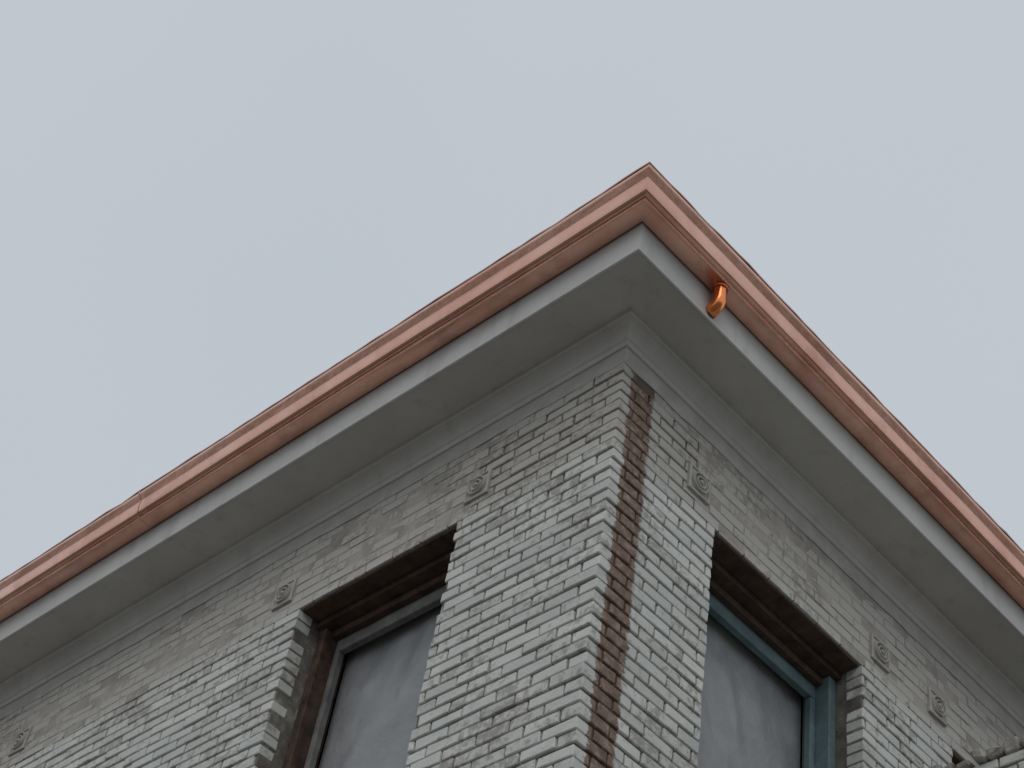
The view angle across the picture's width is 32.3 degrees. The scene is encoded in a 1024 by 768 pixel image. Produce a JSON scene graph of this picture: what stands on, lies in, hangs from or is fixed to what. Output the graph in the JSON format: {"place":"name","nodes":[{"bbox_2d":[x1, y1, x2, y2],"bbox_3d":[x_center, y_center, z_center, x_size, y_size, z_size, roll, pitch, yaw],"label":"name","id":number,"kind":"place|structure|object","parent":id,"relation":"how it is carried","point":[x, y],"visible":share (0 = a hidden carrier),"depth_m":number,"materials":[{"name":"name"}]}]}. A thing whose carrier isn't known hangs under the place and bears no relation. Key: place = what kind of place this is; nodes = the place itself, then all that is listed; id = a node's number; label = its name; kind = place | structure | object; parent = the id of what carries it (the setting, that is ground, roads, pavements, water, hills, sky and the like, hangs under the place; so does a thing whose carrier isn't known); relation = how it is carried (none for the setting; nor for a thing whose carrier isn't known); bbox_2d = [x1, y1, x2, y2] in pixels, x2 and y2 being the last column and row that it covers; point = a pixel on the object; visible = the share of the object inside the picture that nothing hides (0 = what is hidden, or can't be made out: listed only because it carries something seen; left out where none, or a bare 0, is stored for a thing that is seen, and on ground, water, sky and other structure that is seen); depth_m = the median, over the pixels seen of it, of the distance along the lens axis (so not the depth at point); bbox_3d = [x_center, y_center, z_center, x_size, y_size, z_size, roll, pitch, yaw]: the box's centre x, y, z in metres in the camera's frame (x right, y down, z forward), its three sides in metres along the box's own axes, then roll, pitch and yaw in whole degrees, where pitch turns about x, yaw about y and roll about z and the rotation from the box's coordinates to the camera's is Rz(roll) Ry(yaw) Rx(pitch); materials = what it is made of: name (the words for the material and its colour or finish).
{"place":"outdoors","nodes":[
{"label":"outdoors","id":0,"kind":"place"},
{"bbox_2d":[0,0,1023,579],"label":"sky","id":1,"kind":"structure","parent":0,"point":[207,207],"materials":[{"name":"grey"}]},
{"label":"ground","id":2,"kind":"structure","parent":0,"visible":0},
{"bbox_2d":[18,381,942,767],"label":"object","id":3,"kind":"object","parent":2,"relation":"on","point":[308,643],"visible":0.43,"depth_m":7.45,"materials":[{"name":"grey brick"}]},
{"bbox_2d":[316,549,453,630],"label":"lintel","id":4,"kind":"structure","parent":3,"relation":"attached to","point":[402,585],"depth_m":7.73,"materials":[{"name":"brown wood"}]},
{"bbox_2d":[304,525,456,621],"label":"lintel front","id":5,"kind":"structure","parent":4,"relation":"attached to","point":[392,570],"depth_m":7.69,"materials":[{"name":"brown wood"}]},
{"bbox_2d":[332,571,448,640],"bbox_3d":[-0.473,0.942,7.704,0.876,0.039,0.034,-31,-60,32],"label":"head stop","id":6,"kind":"object","parent":4,"relation":"attached to","point":[391,606],"visible":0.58,"depth_m":7.73,"materials":[{"name":"brown wood"}]},
{"bbox_2d":[335,584,445,654],"bbox_3d":[-0.453,0.986,7.696,0.875,0.104,0.036,-31,-60,32],"label":"head board","id":7,"kind":"object","parent":4,"relation":"attached to","point":[389,622],"visible":0.58,"depth_m":7.71,"materials":[{"name":"grey wood"}]},
{"bbox_2d":[0,371,1014,766],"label":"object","id":8,"kind":"object","parent":3,"relation":"on","point":[778,527],"visible":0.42,"depth_m":7.96,"materials":[{"name":"grey brick"}]},
{"bbox_2d":[8,726,32,756],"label":"rosette block","id":9,"kind":"structure","parent":8,"relation":"attached to","point":[19,743],"depth_m":9.19,"materials":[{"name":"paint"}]},
{"bbox_2d":[271,577,297,611],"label":"rosette block","id":10,"kind":"structure","parent":8,"relation":"attached to","point":[284,594],"depth_m":8.10,"materials":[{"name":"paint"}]},
{"bbox_2d":[463,468,492,504],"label":"rosette block","id":11,"kind":"structure","parent":8,"relation":"attached to","point":[478,486],"depth_m":7.45,"materials":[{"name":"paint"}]},
{"bbox_2d":[0,222,1023,727],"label":"cornice","id":12,"kind":"structure","parent":8,"relation":"on","point":[642,292],"depth_m":7.99,"materials":[{"name":"paint"}]},
{"bbox_2d":[0,162,1023,621],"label":"copper gutter","id":13,"kind":"object","parent":12,"relation":"on","point":[704,252],"visible":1,"depth_m":7.92,"materials":[{"name":"brown metal"}]},
{"bbox_2d":[0,347,1023,740],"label":"cornice moulding","id":14,"kind":"object","parent":8,"relation":"attached to","point":[712,437],"visible":1,"depth_m":8.03,"materials":[{"name":"grey paint"}]},
{"bbox_2d":[686,462,710,505],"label":"rosette block","id":15,"kind":"structure","parent":8,"relation":"attached to","point":[698,482],"depth_m":7.26,"materials":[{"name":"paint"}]},
{"bbox_2d":[869,632,889,673],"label":"rosette block","id":16,"kind":"structure","parent":8,"relation":"attached to","point":[879,653],"depth_m":7.81,"materials":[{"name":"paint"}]},
{"bbox_2d":[927,686,946,726],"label":"rosette block","id":17,"kind":"structure","parent":8,"relation":"attached to","point":[936,706],"depth_m":8.00,"materials":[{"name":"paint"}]},
{"bbox_2d":[710,556,840,681],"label":"lintel","id":18,"kind":"structure","parent":3,"relation":"attached to","point":[757,608],"depth_m":7.51,"materials":[{"name":"brown wood"}]},
{"bbox_2d":[708,591,814,698],"bbox_3d":[0.996,1.057,7.494,0.036,0.104,0.923,-31,-60,32],"label":"head board","id":19,"kind":"object","parent":18,"relation":"attached to","point":[728,619],"visible":0.58,"depth_m":7.50,"materials":[{"name":"teal wood"}]},
{"bbox_2d":[708,578,821,686],"bbox_3d":[1.027,1.019,7.499,0.034,0.038,0.924,-31,-60,32],"label":"head stop","id":20,"kind":"object","parent":18,"relation":"attached to","point":[746,617],"visible":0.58,"depth_m":7.51,"materials":[{"name":"brown wood"}]},
{"bbox_2d":[711,532,857,672],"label":"lintel front","id":21,"kind":"structure","parent":3,"relation":"attached to","point":[748,575],"depth_m":7.47,"materials":[{"name":"brown wood"}]},
{"bbox_3d":[0.808,2.271,6.070,0.339,0.054,1.108,-31,-60,32],"label":"sill","id":22,"kind":"object","parent":3,"relation":"on","visible":0},
{"bbox_2d":[696,612,800,767],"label":"plastic sheet","id":23,"kind":"object","parent":22,"relation":"on","point":[750,717],"visible":0.56,"depth_m":7.34,"materials":[{"name":"grey plastic"}]},
{"bbox_2d":[804,697,814,767],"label":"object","id":24,"kind":"object","parent":22,"relation":"on","point":[809,738],"visible":1,"depth_m":7.50,"materials":[{"name":"blue paint"}]},
{"bbox_2d":[802,676,834,767],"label":"jamb","id":25,"kind":"object","parent":22,"relation":"on","point":[824,699],"visible":0.57,"depth_m":7.52,"materials":[{"name":"blue paint"}]},
{"bbox_2d":[0,362,1013,767],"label":"brick courses","id":26,"kind":"object","parent":2,"relation":"on","point":[138,732],"visible":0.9,"depth_m":7.12,"materials":[{"name":"grey brick"}]},
{"bbox_2d":[317,689,801,767],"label":"interior","id":27,"kind":"object","parent":2,"relation":"on","point":[337,695],"depth_m":8.87,"materials":[{"name":"grey"}]},
{"bbox_2d":[974,749,1023,767],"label":"wall bricks","id":28,"kind":"object","parent":2,"relation":"on","point":[1007,760],"depth_m":7.22,"materials":[{"name":"grey brick"}]},
{"bbox_2d":[931,734,1023,767],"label":"coping stones","id":29,"kind":"object","parent":28,"relation":"on","point":[1010,746],"visible":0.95,"depth_m":7.28,"materials":[{"name":"grey stone"}]},
{"bbox_2d":[999,760,1023,767],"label":"brick wall","id":30,"kind":"structure","parent":2,"relation":"on","point":[1016,763],"depth_m":7.19,"materials":[{"name":"grey brick"}]},
{"bbox_3d":[-0.765,2.184,6.280,1.059,0.053,0.340,-31,-60,32],"label":"sill","id":31,"kind":"object","parent":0,"visible":0},
{"bbox_2d":[282,628,346,767],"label":"jamb","id":32,"kind":"object","parent":31,"relation":"on","point":[307,714],"visible":0.57,"depth_m":7.66,"materials":[{"name":"brown wood"}]},
{"bbox_2d":[304,652,343,767],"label":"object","id":33,"kind":"object","parent":31,"relation":"on","point":[322,718],"visible":1,"depth_m":7.63,"materials":[{"name":"wood"}]},
{"bbox_2d":[319,604,441,767],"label":"plastic sheet","id":34,"kind":"object","parent":31,"relation":"on","point":[373,723],"visible":0.62,"depth_m":7.50,"materials":[{"name":"grey plastic"}]},
{"bbox_3d":[2.175,2.048,8.287,0.195,0.051,1.036,-31,-60,32],"label":"lintel","id":35,"kind":"object","parent":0,"visible":0},
{"bbox_2d":[951,752,962,764],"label":"lintel front","id":36,"kind":"structure","parent":35,"relation":"attached to","point":[956,759],"depth_m":8.01,"materials":[{"name":"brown wood"}]}
]}

